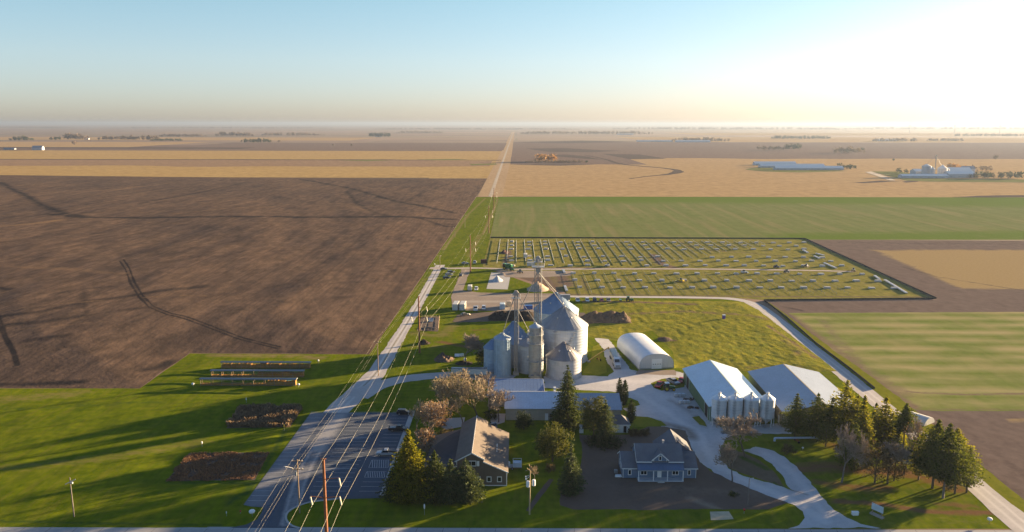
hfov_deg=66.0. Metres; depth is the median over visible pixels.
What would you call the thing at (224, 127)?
distant wood
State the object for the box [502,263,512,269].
harvester
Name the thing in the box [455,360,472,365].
brush heap
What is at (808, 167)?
barn
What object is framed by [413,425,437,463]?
autumn tree
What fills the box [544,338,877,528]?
gravel yard
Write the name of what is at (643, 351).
hoop barn
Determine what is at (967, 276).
turned field
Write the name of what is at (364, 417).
overhead wire
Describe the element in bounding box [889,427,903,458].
cedar column
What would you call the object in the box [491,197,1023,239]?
wheat field
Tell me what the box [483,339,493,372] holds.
grain bin
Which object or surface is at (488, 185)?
verge
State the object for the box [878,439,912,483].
bare tree
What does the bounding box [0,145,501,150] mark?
worked field
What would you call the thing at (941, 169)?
grain bin
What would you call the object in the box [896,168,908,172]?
distant wood
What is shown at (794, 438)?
grain auger
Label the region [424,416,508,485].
office house
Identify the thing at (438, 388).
bare tree
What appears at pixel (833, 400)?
pine tree
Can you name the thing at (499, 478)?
window
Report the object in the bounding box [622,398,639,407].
lawn island
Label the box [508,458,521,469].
equipment trailer
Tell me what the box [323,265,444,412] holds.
lane
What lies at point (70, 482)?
utility pole
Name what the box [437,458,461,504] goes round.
spruce tree
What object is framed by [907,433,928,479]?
pine tree
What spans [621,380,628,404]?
cedar column
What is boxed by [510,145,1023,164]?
worked field
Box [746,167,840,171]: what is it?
farm yard grass
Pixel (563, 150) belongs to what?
ploughed soil
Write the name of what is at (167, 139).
distant wood
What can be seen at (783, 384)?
tan shed
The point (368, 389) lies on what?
overhead wire
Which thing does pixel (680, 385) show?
lawn island
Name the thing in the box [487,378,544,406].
machine shed
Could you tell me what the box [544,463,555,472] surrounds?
garden shrub
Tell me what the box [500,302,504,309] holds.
site hut
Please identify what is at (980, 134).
distant wood
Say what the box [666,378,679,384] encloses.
pickup truck
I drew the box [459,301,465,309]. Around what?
container
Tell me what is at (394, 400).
overhead wire
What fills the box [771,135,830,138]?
distant wood
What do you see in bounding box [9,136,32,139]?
distant wood
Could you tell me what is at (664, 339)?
soil mound
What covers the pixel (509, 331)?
grain bin
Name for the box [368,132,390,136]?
distant wood
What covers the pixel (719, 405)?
hopper bin
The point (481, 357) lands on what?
dark shrub
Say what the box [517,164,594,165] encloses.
ploughed soil
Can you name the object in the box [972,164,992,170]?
distant wood
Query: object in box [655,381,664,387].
pickup truck
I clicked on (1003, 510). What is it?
gravel road
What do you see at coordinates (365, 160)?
grass waterway
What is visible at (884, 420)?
pine tree
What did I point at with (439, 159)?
grass waterway
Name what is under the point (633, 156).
ploughed soil
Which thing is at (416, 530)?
road joint
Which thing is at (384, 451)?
pickup truck
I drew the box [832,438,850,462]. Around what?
pine bush
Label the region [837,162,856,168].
distant wood
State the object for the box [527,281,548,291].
sand heap
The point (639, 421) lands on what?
lawn island
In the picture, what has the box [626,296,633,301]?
tractor
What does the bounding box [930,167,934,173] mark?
grain bin
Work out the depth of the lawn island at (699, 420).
250.83 m
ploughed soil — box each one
[0,147,255,148]
[0,159,334,159]
[133,143,506,149]
[242,177,287,177]
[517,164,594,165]
[527,141,629,142]
[532,148,613,151]
[534,154,601,159]
[605,154,665,158]
[854,180,890,182]
[966,195,1023,196]
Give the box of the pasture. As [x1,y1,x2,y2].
[581,300,835,371]
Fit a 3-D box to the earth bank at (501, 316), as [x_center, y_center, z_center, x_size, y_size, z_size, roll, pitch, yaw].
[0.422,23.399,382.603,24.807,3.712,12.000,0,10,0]
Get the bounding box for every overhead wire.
[290,220,481,521]
[299,220,484,531]
[321,216,491,530]
[330,207,495,531]
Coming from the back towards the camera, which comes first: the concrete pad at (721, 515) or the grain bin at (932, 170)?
the grain bin at (932, 170)
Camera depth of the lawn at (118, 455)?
225.96 m
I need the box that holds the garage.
[609,415,630,432]
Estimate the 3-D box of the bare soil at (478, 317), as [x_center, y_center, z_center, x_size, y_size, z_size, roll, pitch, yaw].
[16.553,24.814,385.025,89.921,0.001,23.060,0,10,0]
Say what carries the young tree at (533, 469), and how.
on the lawn at (118, 455)
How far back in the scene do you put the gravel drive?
1438.41 m
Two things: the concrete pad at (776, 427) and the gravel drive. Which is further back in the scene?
the gravel drive
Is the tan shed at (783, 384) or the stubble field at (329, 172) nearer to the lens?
the tan shed at (783, 384)
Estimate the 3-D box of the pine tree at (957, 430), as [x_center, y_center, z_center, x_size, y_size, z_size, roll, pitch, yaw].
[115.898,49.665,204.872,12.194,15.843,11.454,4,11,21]
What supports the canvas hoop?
on the verge at (992, 481)
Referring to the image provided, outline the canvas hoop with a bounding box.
[911,412,934,425]
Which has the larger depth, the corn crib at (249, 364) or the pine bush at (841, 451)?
the corn crib at (249, 364)
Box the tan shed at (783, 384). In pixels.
[747,364,852,427]
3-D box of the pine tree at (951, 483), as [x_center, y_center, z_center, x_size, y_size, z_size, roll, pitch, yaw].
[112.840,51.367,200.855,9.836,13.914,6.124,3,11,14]
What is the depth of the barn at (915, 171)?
1467.97 m
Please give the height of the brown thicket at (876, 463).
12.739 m
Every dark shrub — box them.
[436,428,452,433]
[475,349,483,364]
[483,409,497,419]
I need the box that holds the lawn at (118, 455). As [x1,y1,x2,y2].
[0,197,1009,528]
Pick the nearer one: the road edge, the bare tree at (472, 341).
the road edge
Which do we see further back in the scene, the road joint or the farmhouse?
the farmhouse
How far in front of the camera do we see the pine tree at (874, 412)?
226.78 m
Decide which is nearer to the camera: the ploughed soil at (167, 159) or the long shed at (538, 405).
the long shed at (538, 405)
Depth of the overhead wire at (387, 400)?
223.07 m
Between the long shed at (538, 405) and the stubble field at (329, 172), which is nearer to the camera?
the long shed at (538, 405)
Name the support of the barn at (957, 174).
on the stubble field at (604, 180)
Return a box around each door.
[652,359,661,368]
[686,377,688,389]
[704,403,707,416]
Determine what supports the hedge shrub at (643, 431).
on the bare soil at (705, 488)
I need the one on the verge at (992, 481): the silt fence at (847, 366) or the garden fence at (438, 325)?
the silt fence at (847, 366)
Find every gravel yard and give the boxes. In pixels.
[451,269,553,311]
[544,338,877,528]
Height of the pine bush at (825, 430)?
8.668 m
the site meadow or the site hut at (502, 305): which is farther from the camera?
the site meadow
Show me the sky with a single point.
(566, 62)
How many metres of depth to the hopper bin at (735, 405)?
244.76 m
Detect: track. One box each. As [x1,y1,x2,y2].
[429,267,852,271]
[488,134,512,196]
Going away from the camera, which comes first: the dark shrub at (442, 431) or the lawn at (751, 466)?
the lawn at (751, 466)
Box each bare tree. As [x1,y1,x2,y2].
[408,399,426,432]
[429,377,464,416]
[430,373,452,402]
[435,368,462,396]
[447,376,493,415]
[447,393,465,422]
[451,367,472,384]
[461,332,484,363]
[468,372,496,408]
[486,389,514,421]
[714,442,737,481]
[715,409,762,457]
[834,422,869,482]
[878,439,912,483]
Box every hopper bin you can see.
[710,392,726,427]
[727,392,743,422]
[742,392,759,426]
[758,392,775,427]
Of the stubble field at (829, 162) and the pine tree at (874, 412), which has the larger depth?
the stubble field at (829, 162)
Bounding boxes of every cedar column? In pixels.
[615,378,622,402]
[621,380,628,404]
[626,399,636,422]
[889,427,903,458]
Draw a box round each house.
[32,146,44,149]
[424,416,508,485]
[961,166,975,171]
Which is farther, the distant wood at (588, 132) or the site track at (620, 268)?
the distant wood at (588, 132)
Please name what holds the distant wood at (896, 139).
on the stubble field at (868, 139)
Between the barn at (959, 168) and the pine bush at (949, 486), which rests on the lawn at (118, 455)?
the pine bush at (949, 486)
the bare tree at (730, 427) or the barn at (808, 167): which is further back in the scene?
the barn at (808, 167)
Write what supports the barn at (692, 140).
on the ground at (258, 130)
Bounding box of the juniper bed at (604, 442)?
[584,432,627,452]
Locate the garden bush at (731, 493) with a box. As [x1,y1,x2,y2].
[728,490,739,496]
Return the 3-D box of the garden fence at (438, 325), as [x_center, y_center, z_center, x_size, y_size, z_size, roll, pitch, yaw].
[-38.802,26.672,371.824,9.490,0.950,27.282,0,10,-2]
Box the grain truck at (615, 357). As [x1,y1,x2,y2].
[609,349,620,368]
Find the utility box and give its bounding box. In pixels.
[851,511,858,515]
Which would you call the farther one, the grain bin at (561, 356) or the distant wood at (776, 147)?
the distant wood at (776, 147)
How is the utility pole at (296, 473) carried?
on the lawn at (118, 455)
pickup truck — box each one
[376,448,397,456]
[388,424,408,431]
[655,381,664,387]
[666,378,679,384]
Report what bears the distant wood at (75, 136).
on the stubble field at (236, 138)
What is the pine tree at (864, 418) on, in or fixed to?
on the lawn at (118, 455)
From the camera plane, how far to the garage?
240.71 m
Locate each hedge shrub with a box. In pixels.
[627,427,635,435]
[633,428,642,435]
[641,427,649,435]
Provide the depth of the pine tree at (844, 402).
229.99 m
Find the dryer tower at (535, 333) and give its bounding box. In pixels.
[527,322,543,378]
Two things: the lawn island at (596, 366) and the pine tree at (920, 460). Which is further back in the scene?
the lawn island at (596, 366)
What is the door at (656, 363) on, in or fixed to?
in the hoop barn at (643, 351)
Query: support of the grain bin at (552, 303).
on the lawn at (118, 455)
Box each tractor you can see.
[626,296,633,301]
[663,382,675,390]
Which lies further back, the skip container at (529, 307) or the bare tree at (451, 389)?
the skip container at (529, 307)
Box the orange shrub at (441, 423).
[437,419,446,426]
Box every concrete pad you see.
[487,272,509,288]
[636,370,675,374]
[710,511,732,519]
[720,423,788,432]
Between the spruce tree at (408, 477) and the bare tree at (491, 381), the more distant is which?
the bare tree at (491, 381)
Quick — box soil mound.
[657,337,671,341]
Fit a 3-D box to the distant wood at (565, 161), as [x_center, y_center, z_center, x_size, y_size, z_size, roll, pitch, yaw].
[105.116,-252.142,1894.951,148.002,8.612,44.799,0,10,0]
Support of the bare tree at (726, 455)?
on the bare soil at (705, 488)
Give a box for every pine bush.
[812,416,838,446]
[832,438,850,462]
[942,482,956,489]
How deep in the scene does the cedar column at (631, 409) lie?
247.38 m
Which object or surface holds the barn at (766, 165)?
on the farm yard grass at (764, 169)
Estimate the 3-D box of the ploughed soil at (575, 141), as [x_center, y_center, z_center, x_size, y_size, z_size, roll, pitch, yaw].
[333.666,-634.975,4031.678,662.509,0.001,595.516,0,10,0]
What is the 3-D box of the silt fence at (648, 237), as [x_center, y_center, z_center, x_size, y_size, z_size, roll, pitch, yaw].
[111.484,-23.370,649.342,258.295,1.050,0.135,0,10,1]
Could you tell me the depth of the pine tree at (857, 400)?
228.56 m
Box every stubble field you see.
[0,137,369,140]
[0,142,203,146]
[0,150,500,159]
[0,159,491,166]
[0,160,496,177]
[503,161,1023,196]
[620,137,1023,142]
[631,158,1023,166]
[674,133,1023,135]
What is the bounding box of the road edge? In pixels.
[29,527,1013,531]
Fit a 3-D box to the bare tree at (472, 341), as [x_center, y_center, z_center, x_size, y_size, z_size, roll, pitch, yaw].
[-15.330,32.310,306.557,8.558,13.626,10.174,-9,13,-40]
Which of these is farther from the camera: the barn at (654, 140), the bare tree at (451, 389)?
the barn at (654, 140)
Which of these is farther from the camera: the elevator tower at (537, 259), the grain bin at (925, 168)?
the grain bin at (925, 168)
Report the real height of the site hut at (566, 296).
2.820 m
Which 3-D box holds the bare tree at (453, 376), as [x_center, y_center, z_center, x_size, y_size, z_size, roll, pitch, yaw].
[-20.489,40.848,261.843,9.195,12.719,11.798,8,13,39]
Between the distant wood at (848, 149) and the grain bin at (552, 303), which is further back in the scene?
the distant wood at (848, 149)
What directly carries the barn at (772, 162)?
on the stubble field at (829, 162)
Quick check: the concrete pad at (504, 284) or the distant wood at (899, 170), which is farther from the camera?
the distant wood at (899, 170)
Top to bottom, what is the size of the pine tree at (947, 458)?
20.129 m
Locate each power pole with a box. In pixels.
[310,458,341,531]
[411,296,427,352]
[465,235,475,272]
[485,206,492,232]
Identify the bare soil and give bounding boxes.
[420,317,438,330]
[453,311,584,321]
[560,426,786,509]
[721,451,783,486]
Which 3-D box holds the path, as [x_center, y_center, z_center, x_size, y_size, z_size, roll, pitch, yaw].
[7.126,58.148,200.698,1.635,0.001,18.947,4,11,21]
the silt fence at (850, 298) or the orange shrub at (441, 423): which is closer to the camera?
the orange shrub at (441, 423)
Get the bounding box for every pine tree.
[777,393,815,436]
[802,393,839,436]
[821,397,850,440]
[824,380,861,443]
[834,394,862,433]
[835,424,873,470]
[849,395,879,451]
[867,396,908,452]
[869,403,889,437]
[878,413,911,451]
[889,403,922,463]
[903,419,944,488]
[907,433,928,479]
[923,423,984,498]
[947,443,975,493]
[952,428,982,469]
[961,447,989,492]
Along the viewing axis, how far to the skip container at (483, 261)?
530.71 m
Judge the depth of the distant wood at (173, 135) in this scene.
5274.71 m
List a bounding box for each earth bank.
[488,311,533,320]
[580,310,631,323]
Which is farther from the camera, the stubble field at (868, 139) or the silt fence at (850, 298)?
the stubble field at (868, 139)
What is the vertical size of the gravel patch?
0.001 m
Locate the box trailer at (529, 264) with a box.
[527,262,534,266]
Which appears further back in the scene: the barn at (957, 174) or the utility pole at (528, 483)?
the barn at (957, 174)
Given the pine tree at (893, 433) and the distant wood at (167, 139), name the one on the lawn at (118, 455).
the pine tree at (893, 433)
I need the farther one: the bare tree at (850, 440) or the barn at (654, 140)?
the barn at (654, 140)
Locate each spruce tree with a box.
[375,463,405,503]
[381,429,436,505]
[416,450,453,504]
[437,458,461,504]
[451,458,487,506]
[549,365,584,431]
[555,443,587,497]
[593,399,619,441]
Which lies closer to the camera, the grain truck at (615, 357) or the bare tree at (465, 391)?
the bare tree at (465, 391)
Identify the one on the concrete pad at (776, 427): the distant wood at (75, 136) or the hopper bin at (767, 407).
the hopper bin at (767, 407)
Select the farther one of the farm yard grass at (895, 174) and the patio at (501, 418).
the farm yard grass at (895, 174)
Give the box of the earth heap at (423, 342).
[417,339,430,344]
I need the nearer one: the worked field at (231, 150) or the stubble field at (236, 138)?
the worked field at (231, 150)
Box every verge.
[478,132,514,196]
[770,303,1023,511]
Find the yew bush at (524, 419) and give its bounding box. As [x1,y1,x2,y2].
[515,410,534,429]
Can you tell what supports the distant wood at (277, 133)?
on the ground at (258, 130)
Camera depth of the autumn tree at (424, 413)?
236.24 m
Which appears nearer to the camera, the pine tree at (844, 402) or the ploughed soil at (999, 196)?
the pine tree at (844, 402)
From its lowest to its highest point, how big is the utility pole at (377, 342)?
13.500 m
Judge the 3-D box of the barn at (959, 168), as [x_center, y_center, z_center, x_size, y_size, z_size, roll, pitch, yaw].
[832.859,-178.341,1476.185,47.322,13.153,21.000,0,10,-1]
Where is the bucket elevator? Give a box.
[502,290,534,375]
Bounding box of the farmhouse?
[617,429,697,482]
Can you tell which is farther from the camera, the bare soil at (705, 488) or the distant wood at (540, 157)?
the distant wood at (540, 157)
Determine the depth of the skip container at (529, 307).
399.69 m
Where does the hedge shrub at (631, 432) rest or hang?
on the bare soil at (705, 488)
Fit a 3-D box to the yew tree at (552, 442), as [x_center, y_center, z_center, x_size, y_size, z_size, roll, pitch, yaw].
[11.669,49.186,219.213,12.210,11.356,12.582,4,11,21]
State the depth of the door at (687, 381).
281.01 m
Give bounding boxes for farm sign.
[869,502,883,518]
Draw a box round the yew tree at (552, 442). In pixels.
[532,421,574,461]
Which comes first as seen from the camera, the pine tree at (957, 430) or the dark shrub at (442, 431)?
the pine tree at (957, 430)
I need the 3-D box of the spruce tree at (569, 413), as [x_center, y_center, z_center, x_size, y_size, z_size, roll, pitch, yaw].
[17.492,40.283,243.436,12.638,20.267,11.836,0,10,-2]
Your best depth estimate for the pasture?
356.02 m
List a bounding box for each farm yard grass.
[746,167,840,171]
[872,171,1023,182]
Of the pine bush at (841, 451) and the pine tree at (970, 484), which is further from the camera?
the pine bush at (841, 451)
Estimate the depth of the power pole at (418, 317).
321.77 m
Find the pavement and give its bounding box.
[380,411,414,494]
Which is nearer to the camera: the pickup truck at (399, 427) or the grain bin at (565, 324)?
the pickup truck at (399, 427)
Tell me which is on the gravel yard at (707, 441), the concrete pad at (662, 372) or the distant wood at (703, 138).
the concrete pad at (662, 372)
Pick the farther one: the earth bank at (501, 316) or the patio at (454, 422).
the earth bank at (501, 316)
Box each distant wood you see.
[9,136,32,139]
[60,133,88,138]
[98,135,160,139]
[123,127,330,128]
[150,138,182,140]
[159,133,205,136]
[215,132,253,135]
[240,138,271,142]
[261,132,323,135]
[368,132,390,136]
[375,128,578,129]
[396,131,441,132]
[520,130,652,133]
[525,159,584,162]
[534,153,557,160]
[613,127,846,129]
[671,137,729,140]
[757,145,781,149]
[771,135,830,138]
[782,143,801,149]
[832,146,865,152]
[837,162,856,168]
[849,127,1023,129]
[872,137,917,141]
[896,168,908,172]
[927,138,963,140]
[946,163,965,166]
[954,133,1023,135]
[968,171,1023,177]
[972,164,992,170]
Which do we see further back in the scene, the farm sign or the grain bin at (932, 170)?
the grain bin at (932, 170)
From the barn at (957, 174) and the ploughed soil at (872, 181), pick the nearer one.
the ploughed soil at (872, 181)
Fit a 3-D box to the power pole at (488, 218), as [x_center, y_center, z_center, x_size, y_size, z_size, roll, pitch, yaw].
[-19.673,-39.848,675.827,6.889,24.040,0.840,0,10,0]
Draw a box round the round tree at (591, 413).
[579,394,611,435]
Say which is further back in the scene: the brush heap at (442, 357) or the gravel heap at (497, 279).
the gravel heap at (497, 279)
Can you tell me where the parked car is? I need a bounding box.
[396,408,410,414]
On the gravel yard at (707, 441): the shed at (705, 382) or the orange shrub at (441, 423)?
the shed at (705, 382)
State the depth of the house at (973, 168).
1500.60 m
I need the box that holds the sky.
[0,0,1023,124]
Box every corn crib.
[199,378,297,385]
[210,369,304,376]
[220,361,311,368]
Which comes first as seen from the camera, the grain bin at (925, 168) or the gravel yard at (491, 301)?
the gravel yard at (491, 301)
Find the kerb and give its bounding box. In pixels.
[285,498,337,527]
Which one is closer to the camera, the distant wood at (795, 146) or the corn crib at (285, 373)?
the corn crib at (285, 373)
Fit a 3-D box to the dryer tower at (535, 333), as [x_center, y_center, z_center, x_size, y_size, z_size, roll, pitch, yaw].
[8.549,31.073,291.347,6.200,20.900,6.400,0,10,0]
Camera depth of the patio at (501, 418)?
251.42 m
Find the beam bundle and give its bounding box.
[884,279,907,292]
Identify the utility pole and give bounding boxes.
[65,477,75,516]
[284,459,302,512]
[374,341,380,375]
[525,470,535,514]
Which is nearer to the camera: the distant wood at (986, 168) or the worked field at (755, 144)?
the distant wood at (986, 168)
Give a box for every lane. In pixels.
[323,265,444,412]
[345,372,516,398]
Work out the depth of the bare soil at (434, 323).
371.74 m
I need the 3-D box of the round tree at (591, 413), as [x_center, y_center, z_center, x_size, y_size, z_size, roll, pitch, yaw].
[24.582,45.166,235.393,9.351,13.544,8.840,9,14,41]
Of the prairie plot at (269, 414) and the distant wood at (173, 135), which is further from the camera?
the distant wood at (173, 135)
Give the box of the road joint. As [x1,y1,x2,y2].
[19,527,994,531]
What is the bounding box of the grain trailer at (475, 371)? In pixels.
[451,367,486,375]
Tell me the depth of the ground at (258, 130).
8535.05 m
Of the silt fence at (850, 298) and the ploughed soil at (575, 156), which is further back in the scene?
the ploughed soil at (575, 156)
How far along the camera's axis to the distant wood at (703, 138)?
4114.04 m
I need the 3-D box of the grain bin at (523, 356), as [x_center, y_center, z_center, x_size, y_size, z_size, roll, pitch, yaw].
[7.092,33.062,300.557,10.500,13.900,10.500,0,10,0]
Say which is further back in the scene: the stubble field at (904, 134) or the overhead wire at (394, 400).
the stubble field at (904, 134)
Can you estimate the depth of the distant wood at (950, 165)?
1668.17 m
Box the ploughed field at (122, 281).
[0,175,486,387]
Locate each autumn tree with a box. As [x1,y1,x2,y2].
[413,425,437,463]
[419,398,452,429]
[419,400,445,435]
[903,417,926,474]
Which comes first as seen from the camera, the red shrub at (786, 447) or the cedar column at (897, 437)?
the cedar column at (897, 437)
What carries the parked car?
on the parking lot
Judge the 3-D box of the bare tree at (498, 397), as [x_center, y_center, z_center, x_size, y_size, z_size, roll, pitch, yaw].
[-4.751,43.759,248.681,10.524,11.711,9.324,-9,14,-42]
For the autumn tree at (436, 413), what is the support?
on the lawn at (118, 455)
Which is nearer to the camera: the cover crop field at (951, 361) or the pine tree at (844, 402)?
the pine tree at (844, 402)
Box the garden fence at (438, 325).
[417,315,439,330]
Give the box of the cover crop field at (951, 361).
[789,312,1023,410]
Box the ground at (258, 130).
[0,124,1023,529]
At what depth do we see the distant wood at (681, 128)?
12505.66 m
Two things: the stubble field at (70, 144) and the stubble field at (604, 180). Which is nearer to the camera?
the stubble field at (604, 180)
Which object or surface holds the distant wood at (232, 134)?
on the ground at (258, 130)
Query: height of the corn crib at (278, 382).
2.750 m
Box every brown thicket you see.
[854,437,901,482]
[881,457,911,480]
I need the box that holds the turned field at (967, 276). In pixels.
[769,240,1023,499]
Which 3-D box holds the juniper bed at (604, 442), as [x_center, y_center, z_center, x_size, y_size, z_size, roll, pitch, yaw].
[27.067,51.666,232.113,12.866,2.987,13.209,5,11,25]
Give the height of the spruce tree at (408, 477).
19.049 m
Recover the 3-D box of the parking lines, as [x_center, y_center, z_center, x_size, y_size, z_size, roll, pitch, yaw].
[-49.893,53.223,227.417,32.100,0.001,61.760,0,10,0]
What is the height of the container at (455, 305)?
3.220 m
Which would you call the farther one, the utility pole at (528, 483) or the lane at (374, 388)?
the lane at (374, 388)
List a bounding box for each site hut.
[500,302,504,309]
[560,294,569,299]
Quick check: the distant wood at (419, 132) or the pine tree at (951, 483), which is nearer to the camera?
the pine tree at (951, 483)
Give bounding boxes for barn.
[617,333,673,369]
[636,140,672,141]
[675,140,709,141]
[752,161,796,164]
[758,164,824,167]
[773,166,843,169]
[898,174,947,177]
[910,169,920,173]
[942,171,975,177]
[948,167,971,170]
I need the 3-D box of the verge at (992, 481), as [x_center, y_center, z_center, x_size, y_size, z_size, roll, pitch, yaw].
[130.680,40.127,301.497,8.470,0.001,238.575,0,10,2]
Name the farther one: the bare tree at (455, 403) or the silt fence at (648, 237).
the silt fence at (648, 237)
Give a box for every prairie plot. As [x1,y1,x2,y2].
[166,451,268,480]
[225,402,302,427]
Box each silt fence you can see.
[491,237,804,238]
[764,297,936,300]
[764,300,874,388]
[805,238,934,296]
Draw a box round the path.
[526,479,552,510]
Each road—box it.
[0,527,1012,531]
[570,296,1023,531]
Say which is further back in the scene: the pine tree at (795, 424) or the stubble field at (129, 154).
the stubble field at (129, 154)
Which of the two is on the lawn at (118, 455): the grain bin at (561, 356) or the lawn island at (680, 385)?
the grain bin at (561, 356)
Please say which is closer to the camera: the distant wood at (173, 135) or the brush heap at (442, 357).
the brush heap at (442, 357)
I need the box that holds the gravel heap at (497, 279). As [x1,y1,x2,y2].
[492,276,502,281]
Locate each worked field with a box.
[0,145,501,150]
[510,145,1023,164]
[513,142,1023,145]
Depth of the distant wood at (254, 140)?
3758.18 m
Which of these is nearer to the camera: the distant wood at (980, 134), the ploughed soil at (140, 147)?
the ploughed soil at (140, 147)
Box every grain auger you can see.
[587,347,608,361]
[773,437,820,443]
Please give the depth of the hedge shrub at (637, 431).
238.35 m
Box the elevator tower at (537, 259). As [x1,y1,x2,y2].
[518,256,563,325]
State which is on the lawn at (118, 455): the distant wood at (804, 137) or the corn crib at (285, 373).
the corn crib at (285, 373)
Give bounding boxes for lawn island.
[583,344,606,374]
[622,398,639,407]
[629,416,666,426]
[651,377,684,390]
[692,416,706,425]
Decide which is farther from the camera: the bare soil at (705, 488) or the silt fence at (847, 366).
the silt fence at (847, 366)
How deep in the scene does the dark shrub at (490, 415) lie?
251.31 m
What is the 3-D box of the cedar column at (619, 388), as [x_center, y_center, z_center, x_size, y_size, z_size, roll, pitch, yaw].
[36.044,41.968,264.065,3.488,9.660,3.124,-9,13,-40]
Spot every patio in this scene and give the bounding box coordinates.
[441,417,464,428]
[491,414,504,423]
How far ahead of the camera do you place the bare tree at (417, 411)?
238.49 m
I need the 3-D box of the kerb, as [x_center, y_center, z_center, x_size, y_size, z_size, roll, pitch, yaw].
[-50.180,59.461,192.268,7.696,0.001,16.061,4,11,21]
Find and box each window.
[466,461,475,465]
[497,476,501,481]
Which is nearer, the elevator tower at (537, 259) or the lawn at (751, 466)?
the lawn at (751, 466)
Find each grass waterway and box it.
[346,160,385,160]
[416,159,463,159]
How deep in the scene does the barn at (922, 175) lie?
1372.69 m
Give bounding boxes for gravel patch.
[497,270,572,277]
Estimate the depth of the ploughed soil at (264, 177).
1362.38 m
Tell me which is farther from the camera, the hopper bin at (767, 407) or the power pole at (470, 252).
the power pole at (470, 252)
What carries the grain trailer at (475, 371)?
on the lane at (374, 388)
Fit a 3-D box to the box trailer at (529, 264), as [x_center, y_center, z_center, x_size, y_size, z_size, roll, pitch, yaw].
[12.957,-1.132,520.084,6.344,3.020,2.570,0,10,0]
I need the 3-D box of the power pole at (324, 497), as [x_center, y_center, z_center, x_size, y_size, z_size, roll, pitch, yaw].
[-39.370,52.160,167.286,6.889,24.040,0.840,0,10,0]
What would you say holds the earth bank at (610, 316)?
on the lawn at (118, 455)
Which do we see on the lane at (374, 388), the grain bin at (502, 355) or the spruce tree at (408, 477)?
the grain bin at (502, 355)
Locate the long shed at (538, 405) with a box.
[504,387,621,419]
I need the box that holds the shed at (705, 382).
[682,360,768,421]
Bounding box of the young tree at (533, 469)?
[525,464,538,478]
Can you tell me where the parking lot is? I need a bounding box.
[232,413,408,527]
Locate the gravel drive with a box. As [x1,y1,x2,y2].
[867,171,893,179]
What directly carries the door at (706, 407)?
in the shed at (705, 382)
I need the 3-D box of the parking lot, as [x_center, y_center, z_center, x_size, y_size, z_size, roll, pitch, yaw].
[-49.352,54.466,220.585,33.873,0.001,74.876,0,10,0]
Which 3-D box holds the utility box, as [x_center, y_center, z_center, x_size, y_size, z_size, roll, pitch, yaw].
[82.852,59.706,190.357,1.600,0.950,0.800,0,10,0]
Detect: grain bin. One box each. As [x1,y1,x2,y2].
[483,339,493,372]
[494,333,511,377]
[503,321,527,367]
[519,336,543,373]
[533,292,578,322]
[539,306,587,362]
[545,341,581,380]
[921,164,931,173]
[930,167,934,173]
[937,165,947,173]
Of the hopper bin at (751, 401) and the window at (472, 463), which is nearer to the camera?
the window at (472, 463)
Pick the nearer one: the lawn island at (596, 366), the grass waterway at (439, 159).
the lawn island at (596, 366)
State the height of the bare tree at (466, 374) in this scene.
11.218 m
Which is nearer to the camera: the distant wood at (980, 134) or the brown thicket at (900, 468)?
the brown thicket at (900, 468)
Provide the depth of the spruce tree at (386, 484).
196.27 m
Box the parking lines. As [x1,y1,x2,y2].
[248,424,403,500]
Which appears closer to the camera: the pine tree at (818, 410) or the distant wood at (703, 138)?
the pine tree at (818, 410)
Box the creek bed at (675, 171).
[586,155,683,178]
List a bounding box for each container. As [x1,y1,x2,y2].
[452,301,459,309]
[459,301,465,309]
[481,259,486,263]
[523,305,532,309]
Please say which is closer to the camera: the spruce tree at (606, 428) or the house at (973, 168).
the spruce tree at (606, 428)
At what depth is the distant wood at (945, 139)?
4338.37 m
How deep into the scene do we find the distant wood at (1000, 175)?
1366.03 m
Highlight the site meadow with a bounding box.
[483,238,930,299]
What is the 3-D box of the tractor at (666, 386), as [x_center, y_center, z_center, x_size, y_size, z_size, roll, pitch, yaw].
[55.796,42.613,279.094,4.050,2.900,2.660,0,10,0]
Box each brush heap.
[434,352,454,361]
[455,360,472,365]
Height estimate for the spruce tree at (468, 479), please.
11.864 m
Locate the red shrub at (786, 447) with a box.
[778,443,797,454]
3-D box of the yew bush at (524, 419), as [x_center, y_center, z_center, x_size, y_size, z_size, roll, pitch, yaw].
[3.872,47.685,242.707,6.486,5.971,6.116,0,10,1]

